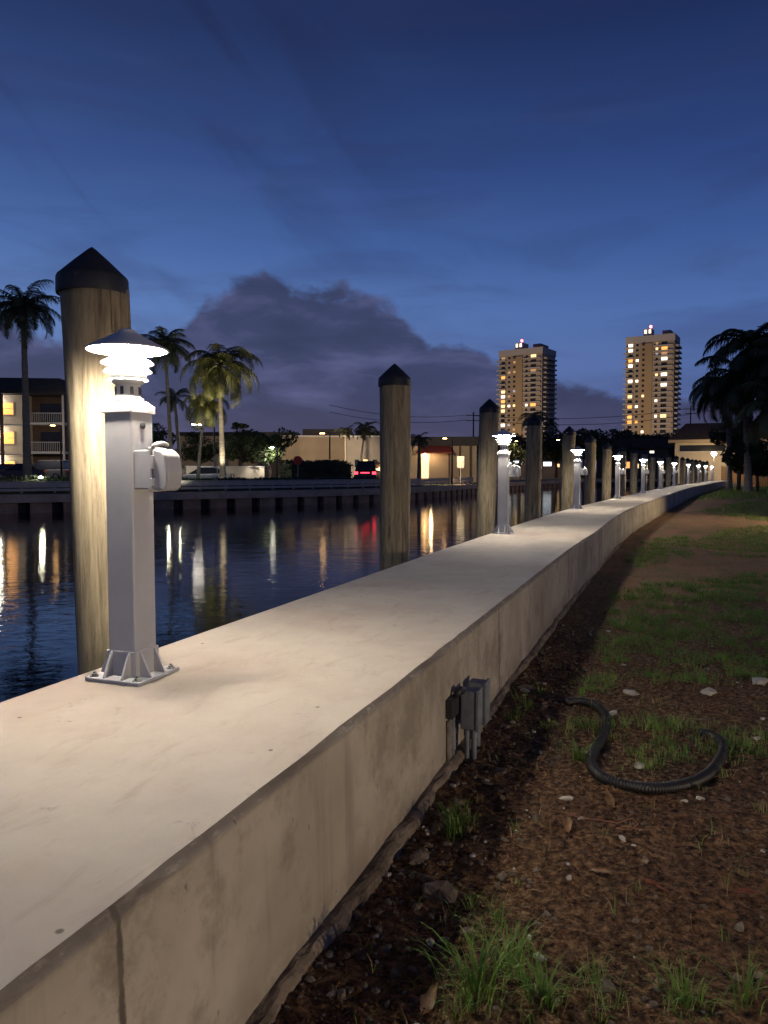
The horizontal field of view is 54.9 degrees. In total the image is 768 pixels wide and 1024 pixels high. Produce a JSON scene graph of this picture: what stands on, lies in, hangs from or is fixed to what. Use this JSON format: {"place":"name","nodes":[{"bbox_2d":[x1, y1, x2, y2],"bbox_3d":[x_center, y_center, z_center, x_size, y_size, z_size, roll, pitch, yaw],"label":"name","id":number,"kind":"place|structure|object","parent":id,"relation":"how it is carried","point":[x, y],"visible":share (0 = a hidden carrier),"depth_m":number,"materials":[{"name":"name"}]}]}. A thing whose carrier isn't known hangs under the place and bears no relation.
{"place":"outdoors","nodes":[
{"label":"outdoors","id":0,"kind":"place"},
{"bbox_2d":[34,460,68,477],"bbox_3d":[-29.393,-3.614,64.398,4.455,1.775,1.910,0,3,4],"label":"parked car","id":1,"kind":"object","parent":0,"point":[51,468],"visible":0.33,"depth_m":63.55,"materials":[{"name":"grey paint"}]},
{"bbox_2d":[184,466,264,478],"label":"boundary wall","id":2,"kind":"structure","parent":0,"point":[253,472],"depth_m":64.66,"materials":[{"name":"beige paint"}]},
{"bbox_2d":[0,474,672,701],"bbox_3d":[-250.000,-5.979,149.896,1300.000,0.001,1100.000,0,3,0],"label":"water","id":3,"kind":"structure","parent":0,"point":[216,567],"depth_m":17.75,"materials":[{"name":"blue liquid"}]},
{"bbox_2d":[55,247,130,674],"bbox_3d":[-1.283,0.804,3.468,0.401,4.020,0.314,0,3,0],"label":"mooring pile","id":4,"kind":"object","parent":3,"relation":"in","point":[92,288],"visible":0.36,"depth_m":3.28,"materials":[{"name":"brown wood"}]},
{"bbox_2d":[0,479,684,513],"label":"seawall","id":5,"kind":"object","parent":3,"relation":"in","point":[29,503],"visible":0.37,"depth_m":45.35,"materials":[{"name":"concrete"}]},
{"bbox_2d":[442,437,452,483],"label":"street lamp","id":6,"kind":"object","parent":5,"relation":"on","point":[451,459],"visible":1,"depth_m":65.80,"materials":[{"name":"metal"}]},
{"bbox_2d":[378,363,410,570],"bbox_3d":[0.107,0.544,7.590,0.333,4.095,0.333,0,3,0],"label":"mooring pile","id":7,"kind":"object","parent":3,"relation":"in","point":[394,382],"visible":0.52,"depth_m":7.41,"materials":[{"name":"brown wood"}]},
{"bbox_2d":[475,399,499,538],"bbox_3d":[1.614,0.292,11.733,0.418,4.150,0.327,0,3,0],"label":"mooring pile","id":8,"kind":"object","parent":3,"relation":"in","point":[489,410],"visible":0.5,"depth_m":11.56,"materials":[{"name":"brown wood"}]},
{"bbox_2d":[525,414,542,521],"bbox_3d":[2.945,0.146,14.629,0.356,4.130,0.327,0,3,0],"label":"mooring pile","id":9,"kind":"object","parent":3,"relation":"in","point":[534,423],"visible":0.52,"depth_m":14.46,"materials":[{"name":"brown wood"}]},
{"bbox_2d":[560,426,575,510],"bbox_3d":[4.481,-0.038,18.124,0.391,4.120,0.327,0,3,0],"label":"mooring pile","id":10,"kind":"object","parent":3,"relation":"in","point":[568,458],"visible":0.38,"depth_m":17.95,"materials":[{"name":"brown wood"}]},
{"bbox_2d":[584,435,595,504],"bbox_3d":[5.918,-0.181,21.321,0.338,4.060,0.316,0,3,0],"label":"mooring pile","id":11,"kind":"object","parent":3,"relation":"in","point":[590,466],"visible":0.55,"depth_m":21.15,"materials":[{"name":"brown wood"}]},
{"bbox_2d":[601,443,611,500],"bbox_3d":[7.336,-0.298,24.419,0.318,3.960,0.316,0,3,0],"label":"mooring pile","id":12,"kind":"object","parent":3,"relation":"in","point":[606,467],"visible":0.41,"depth_m":24.25,"materials":[{"name":"brown wood"}]},
{"bbox_2d":[618,446,626,496],"bbox_3d":[8.975,-0.501,27.958,0.323,3.983,0.316,0,3,0],"label":"mooring pile","id":13,"kind":"object","parent":3,"relation":"in","point":[622,450],"visible":0.31,"depth_m":27.78,"materials":[{"name":"brown wood"}]},
{"bbox_2d":[630,448,637,494],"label":"mooring pile","id":14,"kind":"object","parent":3,"relation":"in","point":[633,468],"visible":0.49,"depth_m":31.05,"materials":[{"name":"brown wood"}]},
{"bbox_2d":[640,450,647,490],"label":"mooring pile","id":15,"kind":"object","parent":3,"relation":"in","point":[644,453],"visible":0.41,"depth_m":34.30,"materials":[{"name":"brown wood"}]},
{"bbox_2d":[648,453,655,490],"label":"mooring pile","id":16,"kind":"object","parent":3,"relation":"in","point":[652,462],"visible":0.47,"depth_m":37.58,"materials":[{"name":"brown wood"}]},
{"bbox_2d":[665,454,671,486],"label":"mooring pile","id":17,"kind":"object","parent":3,"relation":"in","point":[668,470],"visible":0.47,"depth_m":44.03,"materials":[{"name":"brown wood"}]},
{"bbox_2d":[674,455,678,485],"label":"mooring pile","id":18,"kind":"object","parent":3,"relation":"in","point":[676,458],"visible":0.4,"depth_m":47.21,"materials":[{"name":"brown wood"}]},
{"bbox_2d":[680,457,684,484],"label":"mooring pile","id":19,"kind":"object","parent":3,"relation":"in","point":[682,468],"visible":0.52,"depth_m":50.42,"materials":[{"name":"brown wood"}]},
{"bbox_2d":[689,459,693,483],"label":"mooring pile","id":20,"kind":"object","parent":3,"relation":"in","point":[691,478],"visible":0.41,"depth_m":56.84,"materials":[{"name":"brown wood"}]},
{"bbox_2d":[0,472,672,494],"bbox_3d":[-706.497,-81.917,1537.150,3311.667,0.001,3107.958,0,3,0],"label":"bank ground","id":21,"kind":"structure","parent":0,"point":[305,489],"depth_m":49.55,"materials":[{"name":"green plant"}]},
{"bbox_2d":[0,279,61,476],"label":"palm tree","id":22,"kind":"object","parent":21,"relation":"on","point":[21,309],"visible":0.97,"depth_m":55.23,"materials":[{"name":"green plant"}]},
{"bbox_2d":[0,378,68,463],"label":"apartment building","id":23,"kind":"structure","parent":21,"relation":"on","point":[47,401],"depth_m":75.23,"materials":[{"name":"beige paint"}]},
{"bbox_2d":[3,402,13,414],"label":"window","id":24,"kind":"structure","parent":23,"relation":"in","point":[8,407],"depth_m":74.88,"materials":[{"name":"yellow"}]},
{"bbox_2d":[4,431,14,443],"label":"window","id":25,"kind":"structure","parent":23,"relation":"in","point":[9,437],"depth_m":75.04,"materials":[{"name":"yellow"}]},
{"bbox_2d":[0,475,69,493],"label":"hedge","id":26,"kind":"object","parent":21,"relation":"on","point":[24,479],"visible":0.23,"depth_m":40.41,"materials":[{"name":"green plant"}]},
{"bbox_2d":[49,424,62,475],"bbox_3d":[-27.819,-4.876,62.828,0.990,5.156,0.300,0,3,0],"label":"street lamp","id":27,"kind":"object","parent":21,"relation":"on","point":[60,448],"visible":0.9,"depth_m":62.76,"materials":[{"name":"metal"}]},
{"bbox_2d":[152,422,175,448],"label":"tree","id":28,"kind":"object","parent":21,"relation":"on","point":[157,435],"visible":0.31,"depth_m":65.60,"materials":[{"name":"green plant"}]},
{"bbox_2d":[140,326,195,449],"bbox_3d":[-15.223,-7.149,51.891,4.138,11.277,4.059,-2,4,-38],"label":"palm tree","id":29,"kind":"object","parent":21,"relation":"on","point":[171,345],"visible":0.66,"depth_m":51.40,"materials":[{"name":"green plant"}]},
{"bbox_2d":[154,388,189,477],"bbox_3d":[-15.684,-5.514,55.828,2.941,7.590,2.976,0,3,0],"label":"palm tree","id":30,"kind":"object","parent":21,"relation":"on","point":[174,400],"visible":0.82,"depth_m":55.60,"materials":[{"name":"green plant"}]},
{"bbox_2d":[175,431,218,463],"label":"tree","id":31,"kind":"object","parent":21,"relation":"on","point":[206,452],"visible":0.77,"depth_m":71.28,"materials":[{"name":"green plant"}]},
{"bbox_2d":[181,389,231,478],"bbox_3d":[-12.260,-4.946,50.888,3.302,6.989,3.674,2,4,33],"label":"palm tree","id":32,"kind":"object","parent":21,"relation":"on","point":[209,409],"visible":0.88,"depth_m":50.34,"materials":[{"name":"green plant"}]},
{"bbox_2d":[179,343,262,478],"bbox_3d":[-10.622,-6.079,48.669,5.274,9.488,5.185,0,3,0],"label":"palm tree","id":33,"kind":"object","parent":21,"relation":"on","point":[207,362],"visible":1,"depth_m":47.99,"materials":[{"name":"green plant"}]},
{"bbox_2d":[179,432,281,477],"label":"warehouse","id":34,"kind":"structure","parent":21,"relation":"on","point":[206,435],"depth_m":91.80,"materials":[{"name":"beige paint"}]},
{"bbox_2d":[0,477,473,492],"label":"guard rail","id":35,"kind":"object","parent":21,"relation":"on","point":[225,484],"visible":0.81,"depth_m":45.97,"materials":[{"name":"metal"}]},
{"bbox_2d":[231,421,248,465],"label":"tree","id":36,"kind":"object","parent":21,"relation":"on","point":[237,425],"visible":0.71,"depth_m":87.43,"materials":[{"name":"green plant"}]},
{"bbox_2d":[213,429,267,465],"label":"tree","id":37,"kind":"object","parent":21,"relation":"on","point":[236,452],"visible":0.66,"depth_m":67.36,"materials":[{"name":"green plant"}]},
{"bbox_2d":[241,427,297,477],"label":"tree","id":38,"kind":"object","parent":21,"relation":"on","point":[257,445],"visible":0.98,"depth_m":65.27,"materials":[{"name":"green plant"}]},
{"bbox_2d":[176,476,379,490],"bbox_3d":[-6.912,-2.006,50.785,17.942,0.977,1.129,-3,4,-44],"label":"hedge","id":39,"kind":"object","parent":21,"relation":"on","point":[186,479],"visible":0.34,"depth_m":49.97,"materials":[{"name":"green plant"}]},
{"bbox_2d":[250,429,351,463],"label":"warehouse","id":40,"kind":"structure","parent":21,"relation":"on","point":[311,444],"depth_m":81.96,"materials":[{"name":"beige paint"}]},
{"bbox_2d":[278,459,353,478],"bbox_3d":[-5.886,-3.468,64.908,6.658,2.455,2.508,-3,4,-39],"label":"hedge","id":41,"kind":"object","parent":21,"relation":"on","point":[326,468],"visible":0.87,"depth_m":63.93,"materials":[{"name":"green plant"}]},
{"bbox_2d":[353,421,378,460],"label":"palm tree","id":42,"kind":"object","parent":21,"relation":"on","point":[364,427],"visible":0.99,"depth_m":73.50,"materials":[{"name":"green plant"}]},
{"bbox_2d":[411,432,431,482],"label":"palm tree","id":43,"kind":"object","parent":21,"relation":"on","point":[422,441],"visible":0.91,"depth_m":65.71,"materials":[{"name":"green plant"}]},
{"bbox_2d":[411,437,477,482],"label":"shop","id":44,"kind":"structure","parent":21,"relation":"on","point":[436,459],"depth_m":77.45,"materials":[{"name":"beige paint"}]},
{"bbox_2d":[421,453,429,477],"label":"door","id":45,"kind":"structure","parent":44,"relation":"in","point":[425,459],"depth_m":77.69,"materials":[{"name":"yellow"}]},
{"bbox_2d":[457,456,463,483],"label":"road sign","id":46,"kind":"object","parent":21,"relation":"on","point":[460,462],"visible":1,"depth_m":68.84,"materials":[{"name":"metal"}]},
{"bbox_2d":[477,440,525,465],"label":"tree","id":47,"kind":"object","parent":21,"relation":"on","point":[513,451],"visible":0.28,"depth_m":117.51,"materials":[{"name":"green plant"}]},
{"bbox_2d":[509,452,525,477],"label":"building","id":48,"kind":"structure","parent":21,"relation":"on","point":[523,471],"depth_m":125.78,"materials":[{"name":"grey paint"}]},
{"bbox_2d":[507,433,544,460],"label":"tree","id":49,"kind":"object","parent":21,"relation":"on","point":[519,438],"visible":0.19,"depth_m":126.23,"materials":[{"name":"green plant"}]},
{"bbox_2d":[496,340,556,452],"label":"apartment tower","id":50,"kind":"structure","parent":21,"relation":"on","point":[527,380],"depth_m":448.00,"materials":[{"name":"concrete"}]},
{"bbox_2d":[517,411,548,431],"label":"palm tree","id":51,"kind":"object","parent":21,"relation":"on","point":[541,417],"visible":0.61,"depth_m":128.59,"materials":[{"name":"green plant"}]},
{"bbox_2d":[543,418,558,433],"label":"palm tree","id":52,"kind":"object","parent":21,"relation":"on","point":[550,421],"visible":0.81,"depth_m":133.16,"materials":[{"name":"green plant"}]},
{"bbox_2d":[542,428,561,477],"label":"tree","id":53,"kind":"object","parent":21,"relation":"on","point":[552,451],"visible":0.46,"depth_m":125.51,"materials":[{"name":"green plant"}]},
{"bbox_2d":[551,428,614,477],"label":"tree","id":54,"kind":"object","parent":21,"relation":"on","point":[584,437],"visible":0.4,"depth_m":120.89,"materials":[{"name":"green plant"}]},
{"bbox_2d":[580,428,636,455],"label":"tree","id":55,"kind":"object","parent":21,"relation":"on","point":[602,436],"visible":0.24,"depth_m":123.56,"materials":[{"name":"green plant"}]},
{"bbox_2d":[615,431,650,456],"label":"tree","id":56,"kind":"object","parent":21,"relation":"on","point":[625,435],"visible":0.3,"depth_m":122.34,"materials":[{"name":"green plant"}]},
{"bbox_2d":[622,325,681,473],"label":"apartment tower","id":57,"kind":"structure","parent":21,"relation":"on","point":[652,369],"depth_m":418.49,"materials":[{"name":"concrete"}]},
{"bbox_2d":[631,432,674,454],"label":"tree","id":58,"kind":"object","parent":21,"relation":"on","point":[662,436],"visible":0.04,"depth_m":127.82,"materials":[{"name":"green plant"}]},
{"bbox_2d":[0,0,767,471],"label":"sky","id":59,"kind":"structure","parent":0,"point":[335,193],"materials":[{"name":"blue"}]},
{"bbox_2d":[273,486,767,1023],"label":"ground","id":60,"kind":"structure","parent":0,"point":[693,518],"depth_m":2.70,"materials":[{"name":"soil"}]},
{"bbox_2d":[0,480,725,1023],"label":"seawall","id":61,"kind":"object","parent":60,"relation":"on","point":[224,822],"visible":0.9,"depth_m":2.19,"materials":[{"name":"concrete"}]},
{"bbox_2d":[85,328,181,686],"bbox_3d":[-0.953,-0.030,2.860,0.372,1.348,0.304,1,3,21],"label":"dock light","id":62,"kind":"object","parent":61,"relation":"on","point":[141,468],"visible":1,"depth_m":2.82,"materials":[{"name":"white paint"}]},
{"bbox_2d":[445,686,465,760],"bbox_3d":[0.326,1.026,3.435,0.057,0.420,0.157,2,4,32],"label":"conduit bundle","id":63,"kind":"object","parent":61,"relation":"attached to","point":[451,706],"visible":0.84,"depth_m":3.39,"materials":[{"name":"grey plastic"}]},
{"bbox_2d":[455,686,482,758],"bbox_3d":[0.396,1.030,3.507,0.130,0.404,0.088,1,3,21],"label":"junction box","id":64,"kind":"object","parent":61,"relation":"attached to","point":[469,715],"visible":0.94,"depth_m":3.47,"materials":[{"name":"grey plastic"}]},
{"bbox_2d":[467,678,489,745],"bbox_3d":[0.456,1.026,3.668,0.126,0.396,0.093,1,3,21],"label":"junction box","id":65,"kind":"object","parent":61,"relation":"attached to","point":[478,683],"visible":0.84,"depth_m":3.63,"materials":[{"name":"grey plastic"}]},
{"bbox_2d":[491,429,520,533],"bbox_3d":[1.582,-0.394,9.580,0.372,1.348,0.304,1,3,22],"label":"dock light","id":66,"kind":"object","parent":61,"relation":"on","point":[506,471],"visible":1,"depth_m":9.53,"materials":[{"name":"white paint"}]},
{"bbox_2d":[570,446,587,508],"bbox_3d":[4.201,-0.739,15.970,0.372,1.348,0.304,1,3,23],"label":"dock light","id":67,"kind":"object","parent":61,"relation":"on","point":[578,470],"visible":1,"depth_m":15.92,"materials":[{"name":"white paint"}]},
{"bbox_2d":[612,454,624,498],"bbox_3d":[7.001,-1.068,22.060,0.372,1.348,0.304,1,3,25],"label":"dock light","id":68,"kind":"object","parent":61,"relation":"on","point":[618,471],"visible":1,"depth_m":22.02,"materials":[{"name":"white paint"}]},
{"bbox_2d":[639,458,648,492],"bbox_3d":[9.931,-1.403,28.251,0.372,1.348,0.304,1,3,25],"label":"dock light","id":69,"kind":"object","parent":61,"relation":"on","point":[643,471],"visible":1,"depth_m":28.21,"materials":[{"name":"white paint"}]},
{"bbox_2d":[657,460,664,488],"bbox_3d":[12.931,-1.743,34.541,0.372,1.348,0.304,1,3,26],"label":"dock light","id":70,"kind":"object","parent":61,"relation":"on","point":[661,471],"visible":1,"depth_m":34.50,"materials":[{"name":"white paint"}]},
{"bbox_2d":[409,849,429,866],"bbox_3d":[0.124,1.211,2.586,0.056,0.030,0.111,2,4,35],"label":"stone","id":71,"kind":"object","parent":60,"relation":"on","point":[419,857],"visible":0.96,"depth_m":2.58,"materials":[{"name":"stone"}]},
{"bbox_2d":[419,975,439,1017],"bbox_3d":[0.114,1.236,1.887,0.043,0.034,0.136,1,3,11],"label":"dry leaf","id":72,"kind":"object","parent":60,"relation":"on","point":[427,999],"visible":0.97,"depth_m":1.88,"materials":[{"name":"plant"}]},
{"bbox_2d":[421,880,457,902],"bbox_3d":[0.181,1.229,2.387,0.120,0.049,0.090,0,3,0],"label":"stone","id":73,"kind":"object","parent":60,"relation":"on","point":[435,890],"visible":0.96,"depth_m":2.38,"materials":[{"name":"stone"}]},
{"bbox_2d":[431,797,472,834],"bbox_3d":[0.264,1.166,2.822,0.195,0.098,0.225,0,3,0],"label":"grass tuft","id":74,"kind":"object","parent":60,"relation":"on","point":[451,819],"visible":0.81,"depth_m":2.83,"materials":[{"name":"plant"}]},
{"bbox_2d":[388,918,545,1020],"bbox_3d":[0.231,1.192,1.894,0.446,0.142,0.373,0,3,0],"label":"grass tuft","id":75,"kind":"object","parent":60,"relation":"on","point":[474,982],"visible":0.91,"depth_m":1.93,"materials":[{"name":"plant"}]},
{"bbox_2d":[454,917,569,981],"bbox_3d":[0.332,1.192,1.985,0.311,0.120,0.275,0,3,0],"label":"grass tuft","id":76,"kind":"object","parent":60,"relation":"on","point":[519,951],"visible":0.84,"depth_m":2.01,"materials":[{"name":"plant"}]},
{"bbox_2d":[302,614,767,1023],"bbox_3d":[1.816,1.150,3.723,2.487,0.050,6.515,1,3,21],"label":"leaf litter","id":77,"kind":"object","parent":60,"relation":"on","point":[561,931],"visible":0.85,"depth_m":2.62,"materials":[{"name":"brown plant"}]},
{"bbox_2d":[491,937,620,1012],"bbox_3d":[0.432,1.196,1.893,0.317,0.110,0.256,0,3,0],"label":"grass tuft","id":78,"kind":"object","parent":60,"relation":"on","point":[545,993],"visible":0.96,"depth_m":1.89,"materials":[{"name":"plant"}]},
{"bbox_2d":[563,816,572,832],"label":"dry leaf","id":79,"kind":"object","parent":60,"relation":"on","point":[568,822],"visible":1,"depth_m":2.81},
{"bbox_2d":[557,734,606,762],"bbox_3d":[0.940,1.136,3.490,0.286,0.098,0.319,0,3,0],"label":"grass tuft","id":80,"kind":"object","parent":60,"relation":"on","point":[583,756],"visible":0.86,"depth_m":3.50,"materials":[{"name":"plant"}]},
{"bbox_2d":[594,978,614,993],"bbox_3d":[0.585,1.251,1.943,0.047,0.023,0.049,-2,4,-36],"label":"stone","id":81,"kind":"object","parent":60,"relation":"on","point":[606,982],"visible":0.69,"depth_m":1.94,"materials":[{"name":"stone"}]},
{"bbox_2d":[563,812,652,829],"bbox_3d":[0.863,1.193,2.849,0.336,0.003,0.105,1,3,11],"label":"wire","id":82,"kind":"object","parent":60,"relation":"on","point":[615,822],"visible":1,"depth_m":2.84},
{"bbox_2d":[605,788,614,806],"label":"dry leaf","id":83,"kind":"object","parent":60,"relation":"on","point":[610,801],"visible":1,"depth_m":3.04,"materials":[{"name":"plant"}]},
{"bbox_2d":[563,697,727,794],"bbox_3d":[1.335,1.143,3.692,0.741,0.069,1.232,0,3,8],"label":"hose","id":84,"kind":"object","parent":60,"relation":"on","point":[711,771],"visible":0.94,"depth_m":3.31,"materials":[{"name":"black rubber"}]},
{"bbox_2d":[618,947,750,1023],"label":"grass tuft","id":85,"kind":"object","parent":60,"relation":"on","point":[683,995],"visible":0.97,"depth_m":1.89,"materials":[{"name":"plant"}]},
{"bbox_2d":[700,687,716,695],"bbox_3d":[2.000,1.107,4.558,0.105,0.034,0.130,0,3,0],"label":"stone","id":86,"kind":"object","parent":60,"relation":"on","point":[708,691],"visible":1,"depth_m":4.53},
{"bbox_2d":[678,942,767,1016],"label":"grass tuft","id":87,"kind":"object","parent":60,"relation":"on","point":[747,988],"visible":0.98,"depth_m":1.92,"materials":[{"name":"plant"}]},
{"bbox_2d":[688,367,757,489],"bbox_3d":[24.344,-5.851,52.765,5.224,9.112,4.539,0,3,0],"label":"palm tree","id":88,"kind":"object","parent":60,"relation":"on","point":[729,478],"visible":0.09,"depth_m":52.64,"materials":[{"name":"green plant"}]},
{"bbox_2d":[689,348,767,492],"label":"palm tree","id":89,"kind":"object","parent":60,"relation":"on","point":[717,386],"visible":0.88,"depth_m":48.41,"materials":[{"name":"green plant"}]},
{"bbox_2d":[702,322,767,485],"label":"palm tree","id":90,"kind":"object","parent":60,"relation":"on","point":[739,342],"visible":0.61,"depth_m":51.16,"materials":[{"name":"green plant"}]},
{"bbox_2d":[708,425,767,489],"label":"tree","id":91,"kind":"object","parent":60,"relation":"on","point":[720,440],"visible":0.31,"depth_m":53.88,"materials":[{"name":"green plant"}]},
{"bbox_2d":[720,439,767,491],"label":"tree","id":92,"kind":"object","parent":60,"relation":"on","point":[759,458],"visible":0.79,"depth_m":49.54,"materials":[{"name":"green plant"}]},
{"bbox_2d":[732,887,757,894],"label":"dry leaf","id":93,"kind":"object","parent":60,"relation":"on","point":[748,890],"visible":1,"depth_m":2.36,"materials":[{"name":"plant"}]},
{"bbox_2d":[733,381,767,492],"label":"palm tree","id":94,"kind":"object","parent":60,"relation":"on","point":[759,423],"visible":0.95,"depth_m":45.51,"materials":[{"name":"green plant"}]},
{"bbox_2d":[752,677,767,684],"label":"stone","id":95,"kind":"object","parent":60,"relation":"on","point":[760,680],"visible":0.98,"depth_m":4.73,"materials":[{"name":"stone"}]},
{"bbox_2d":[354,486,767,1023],"bbox_3d":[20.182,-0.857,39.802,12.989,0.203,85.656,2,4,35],"label":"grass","id":96,"kind":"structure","parent":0,"point":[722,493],"depth_m":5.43,"materials":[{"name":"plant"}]},
{"bbox_2d":[476,477,672,479],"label":"pavement","id":97,"kind":"structure","parent":0,"point":[541,478],"depth_m":123.06,"materials":[{"name":"concrete"}]},
{"bbox_2d":[334,425,353,463],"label":"palm tree","id":98,"kind":"object","parent":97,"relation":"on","point":[347,436],"visible":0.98,"depth_m":73.66,"materials":[{"name":"green plant"}]},
{"bbox_2d":[343,435,379,477],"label":"office block","id":99,"kind":"structure","parent":97,"relation":"on","point":[371,450],"depth_m":77.73,"materials":[{"name":"grey paint"}]},
{"bbox_2d":[541,454,561,477],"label":"building","id":100,"kind":"structure","parent":97,"relation":"on","point":[548,469],"depth_m":127.78,"materials":[{"name":"brown paint"}]},
{"bbox_2d":[668,423,767,483],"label":"house","id":101,"kind":"structure","parent":0,"point":[690,441],"depth_m":82.73,"materials":[{"name":"beige paint"}]},
{"bbox_2d":[679,445,725,451],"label":"window","id":102,"kind":"structure","parent":101,"relation":"in","point":[683,448],"depth_m":82.66,"materials":[{"name":"black glass"}]},
{"label":"road","id":103,"kind":"structure","parent":0,"visible":0},
{"bbox_2d":[0,464,45,478],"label":"parked car","id":104,"kind":"object","parent":103,"relation":"on","point":[16,470],"visible":0.48,"depth_m":63.07,"materials":[{"name":"black paint"}]},
{"bbox_2d":[183,467,234,479],"bbox_3d":[-13.852,-2.710,56.937,4.455,1.475,1.910,0,3,-3],"label":"parked car","id":105,"kind":"object","parent":103,"relation":"on","point":[208,472],"visible":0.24,"depth_m":56.12,"materials":[{"name":"silver paint"}]},
{"bbox_2d":[354,461,379,478],"bbox_3d":[-1.109,-3.247,60.400,1.910,1.775,4.455,1,3,10],"label":"parked car","id":106,"kind":"object","parent":103,"relation":"on","point":[368,468],"visible":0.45,"depth_m":58.40,"materials":[{"name":"black paint"}]},
{"bbox_2d":[597,438,672,478],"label":"building","id":107,"kind":"structure","parent":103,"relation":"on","point":[656,447],"depth_m":121.62,"materials":[{"name":"beige"}]},
{"label":"ground","id":108,"kind":"structure","parent":0,"visible":0},
{"bbox_2d":[721,466,767,485],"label":"fence","id":109,"kind":"object","parent":108,"relation":"on","point":[734,476],"visible":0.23,"depth_m":74.63,"materials":[{"name":"brown wood"}]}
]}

